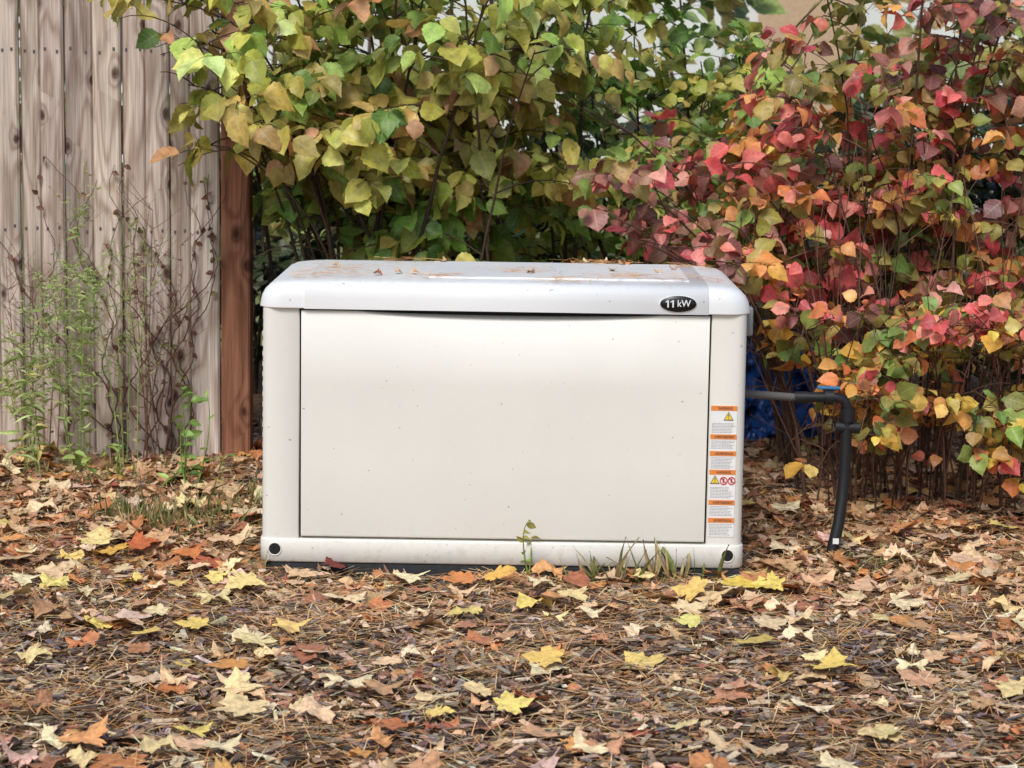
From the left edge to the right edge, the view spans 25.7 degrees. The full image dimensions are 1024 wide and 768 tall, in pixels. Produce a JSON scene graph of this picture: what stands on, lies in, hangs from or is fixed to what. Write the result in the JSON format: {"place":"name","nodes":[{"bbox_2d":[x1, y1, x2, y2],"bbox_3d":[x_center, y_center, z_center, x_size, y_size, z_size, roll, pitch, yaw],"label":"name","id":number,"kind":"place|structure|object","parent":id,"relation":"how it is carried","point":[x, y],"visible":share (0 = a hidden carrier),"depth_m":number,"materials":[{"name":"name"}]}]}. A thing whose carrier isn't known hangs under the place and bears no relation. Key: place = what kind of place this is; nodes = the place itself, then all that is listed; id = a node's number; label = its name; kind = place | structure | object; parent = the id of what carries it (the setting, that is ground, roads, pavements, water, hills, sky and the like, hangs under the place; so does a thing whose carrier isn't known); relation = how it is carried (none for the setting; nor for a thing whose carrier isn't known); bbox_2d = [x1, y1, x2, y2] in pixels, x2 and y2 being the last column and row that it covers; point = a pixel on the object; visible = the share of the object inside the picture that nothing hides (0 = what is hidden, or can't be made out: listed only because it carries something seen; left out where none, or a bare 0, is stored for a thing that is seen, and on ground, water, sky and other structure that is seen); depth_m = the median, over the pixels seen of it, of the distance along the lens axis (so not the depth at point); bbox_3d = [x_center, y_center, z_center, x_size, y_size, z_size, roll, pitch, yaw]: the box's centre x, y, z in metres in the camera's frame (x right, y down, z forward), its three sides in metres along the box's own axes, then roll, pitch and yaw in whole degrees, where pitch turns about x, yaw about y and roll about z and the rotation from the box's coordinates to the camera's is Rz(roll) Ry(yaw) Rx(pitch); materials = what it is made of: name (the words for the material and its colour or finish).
{"place":"outdoors","nodes":[
{"label":"outdoors","id":0,"kind":"place"},
{"bbox_2d":[64,22,169,82],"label":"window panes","id":1,"kind":"object","parent":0,"point":[121,53],"visible":0.06,"depth_m":20.29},
{"bbox_2d":[21,177,1000,213],"bbox_3d":[0.015,-2.243,24.013,18.040,0.400,7.060,1,8,0],"label":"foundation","id":2,"kind":"object","parent":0,"point":[483,191],"depth_m":20.53,"materials":[{"name":"concrete"}]},
{"bbox_2d":[19,0,1023,161],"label":"walls","id":3,"kind":"structure","parent":2,"relation":"on","point":[873,16],"depth_m":20.35,"materials":[{"name":"white"}]},
{"bbox_2d":[758,0,858,159],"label":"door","id":4,"kind":"structure","parent":3,"relation":"attached to","point":[797,11],"depth_m":20.26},
{"bbox_2d":[0,199,1023,767],"bbox_3d":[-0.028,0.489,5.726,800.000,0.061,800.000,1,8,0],"label":"ground","id":5,"kind":"structure","parent":0,"point":[258,413],"depth_m":4.85,"materials":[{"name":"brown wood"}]},
{"bbox_2d":[0,317,65,477],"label":"aster weed","id":6,"kind":"object","parent":5,"relation":"on","point":[22,393],"visible":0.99,"depth_m":6.84,"materials":[{"name":"green plant"}]},
{"bbox_2d":[0,210,93,462],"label":"dry weed","id":7,"kind":"object","parent":5,"relation":"on","point":[30,300],"visible":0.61,"depth_m":7.07,"materials":[{"name":"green plant"}]},
{"bbox_2d":[15,162,126,473],"bbox_3d":[-1.348,-0.178,6.856,0.336,0.987,0.382,1,8,0],"label":"aster weed","id":8,"kind":"object","parent":5,"relation":"on","point":[80,328],"visible":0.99,"depth_m":6.90,"materials":[{"name":"green plant"}]},
{"bbox_2d":[57,189,173,466],"bbox_3d":[-1.204,-0.152,6.965,0.401,0.909,0.184,4,9,22],"label":"aster weed","id":9,"kind":"object","parent":5,"relation":"on","point":[121,348],"visible":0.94,"depth_m":6.98,"materials":[{"name":"green plant"}]},
{"bbox_2d":[0,0,252,463],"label":"wooden fence","id":10,"kind":"object","parent":5,"relation":"on","point":[82,91],"visible":0.75,"depth_m":7.14,"materials":[{"name":"brown wood"}]},
{"bbox_2d":[0,156,228,457],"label":"dried vine","id":11,"kind":"object","parent":10,"relation":"attached to","point":[174,347],"visible":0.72,"depth_m":7.17,"materials":[{"name":"brown plant"}]},
{"bbox_2d":[61,443,236,488],"bbox_3d":[-1.109,0.255,6.758,0.520,0.167,0.226,-2,9,-21],"label":"broadleaf weed","id":12,"kind":"object","parent":5,"relation":"on","point":[84,460],"visible":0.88,"depth_m":6.72,"materials":[{"name":"green plant"}]},
{"bbox_2d":[102,178,207,464],"bbox_3d":[-1.125,-0.179,7.043,0.333,0.943,0.294,1,8,0],"label":"dry weed","id":13,"kind":"object","parent":5,"relation":"on","point":[151,394],"visible":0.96,"depth_m":7.07,"materials":[{"name":"brown plant"}]},
{"bbox_2d":[171,367,214,491],"bbox_3d":[-0.956,0.141,6.747,0.130,0.399,0.090,-1,8,-16],"label":"broadleaf weed","id":14,"kind":"object","parent":5,"relation":"on","point":[195,433],"visible":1,"depth_m":6.75,"materials":[{"name":"green plant"}]},
{"bbox_2d":[86,0,661,281],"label":"viburnum shrub","id":15,"kind":"object","parent":5,"relation":"on","point":[395,153],"visible":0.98,"depth_m":6.89,"materials":[{"name":"green plant"}]},
{"bbox_2d":[266,561,741,585],"bbox_3d":[-0.020,0.459,6.064,1.215,0.088,0.681,1,8,0],"label":"equipment pad","id":16,"kind":"object","parent":5,"relation":"on","point":[437,569],"visible":0.21,"depth_m":5.72,"materials":[{"name":"grey concrete"}]},
{"bbox_2d":[260,256,753,568],"bbox_3d":[-0.014,0.048,5.988,1.254,0.743,0.672,1,8,0],"label":"standby generator","id":17,"kind":"object","parent":16,"relation":"on","point":[442,411],"visible":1,"depth_m":5.67,"materials":[{"name":"beige paint"}]},
{"bbox_2d":[301,310,709,541],"bbox_3d":[-0.020,0.107,5.687,1.026,0.578,0.033,1,8,0],"label":"door","id":18,"kind":"structure","parent":17,"relation":"in","point":[414,425],"depth_m":5.67,"materials":[{"name":"beige paint"}]},
{"bbox_2d":[0,447,1022,604],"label":"grass","id":19,"kind":"structure","parent":5,"relation":"on","point":[594,569],"depth_m":6.18,"materials":[{"name":"green plant"}]},
{"bbox_2d":[0,415,1023,767],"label":"fallen maple leaves","id":20,"kind":"object","parent":5,"relation":"on","point":[968,557],"visible":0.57,"depth_m":5.40,"materials":[{"name":"brown plant"}]},
{"bbox_2d":[0,421,1023,767],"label":"pine needles","id":21,"kind":"object","parent":5,"relation":"on","point":[556,643],"visible":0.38,"depth_m":4.95,"materials":[{"name":"brown plant"}]},
{"bbox_2d":[18,0,1023,251],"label":"distant shrubs","id":22,"kind":"object","parent":5,"relation":"on","point":[726,12],"visible":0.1,"depth_m":12.85,"materials":[{"name":"green plant"}]},
{"bbox_2d":[516,519,540,581],"bbox_3d":[0.037,0.418,5.674,0.062,0.182,0.149,3,8,12],"label":"seedling","id":23,"kind":"object","parent":5,"relation":"on","point":[530,525],"visible":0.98,"depth_m":5.65,"materials":[{"name":"green plant"}]},
{"bbox_2d":[121,71,1023,393],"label":"background hedge","id":24,"kind":"object","parent":5,"relation":"on","point":[285,259],"visible":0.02,"depth_m":8.67,"materials":[{"name":"green plant"}]},
{"bbox_2d":[420,0,857,430],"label":"viburnum shrub","id":25,"kind":"object","parent":5,"relation":"on","point":[719,89],"visible":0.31,"depth_m":7.75,"materials":[{"name":"green plant"}]},
{"bbox_2d":[543,0,1023,519],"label":"red leaf shrub","id":26,"kind":"object","parent":5,"relation":"on","point":[935,336],"visible":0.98,"depth_m":6.73,"materials":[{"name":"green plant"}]},
{"bbox_2d":[744,305,837,445],"bbox_3d":[0.880,-0.027,7.721,0.480,0.549,0.144,1,8,0],"label":"blue tarp","id":27,"kind":"object","parent":5,"relation":"on","point":[761,409],"visible":0.22,"depth_m":7.73,"materials":[{"name":"plastic"}]},
{"bbox_2d":[745,386,859,558],"bbox_3d":[0.745,0.254,5.937,0.342,0.498,0.081,1,8,2],"label":"gas pipe","id":28,"kind":"object","parent":5,"relation":"on","point":[846,426],"visible":0.88,"depth_m":5.92,"materials":[{"name":"metal"}]}
]}

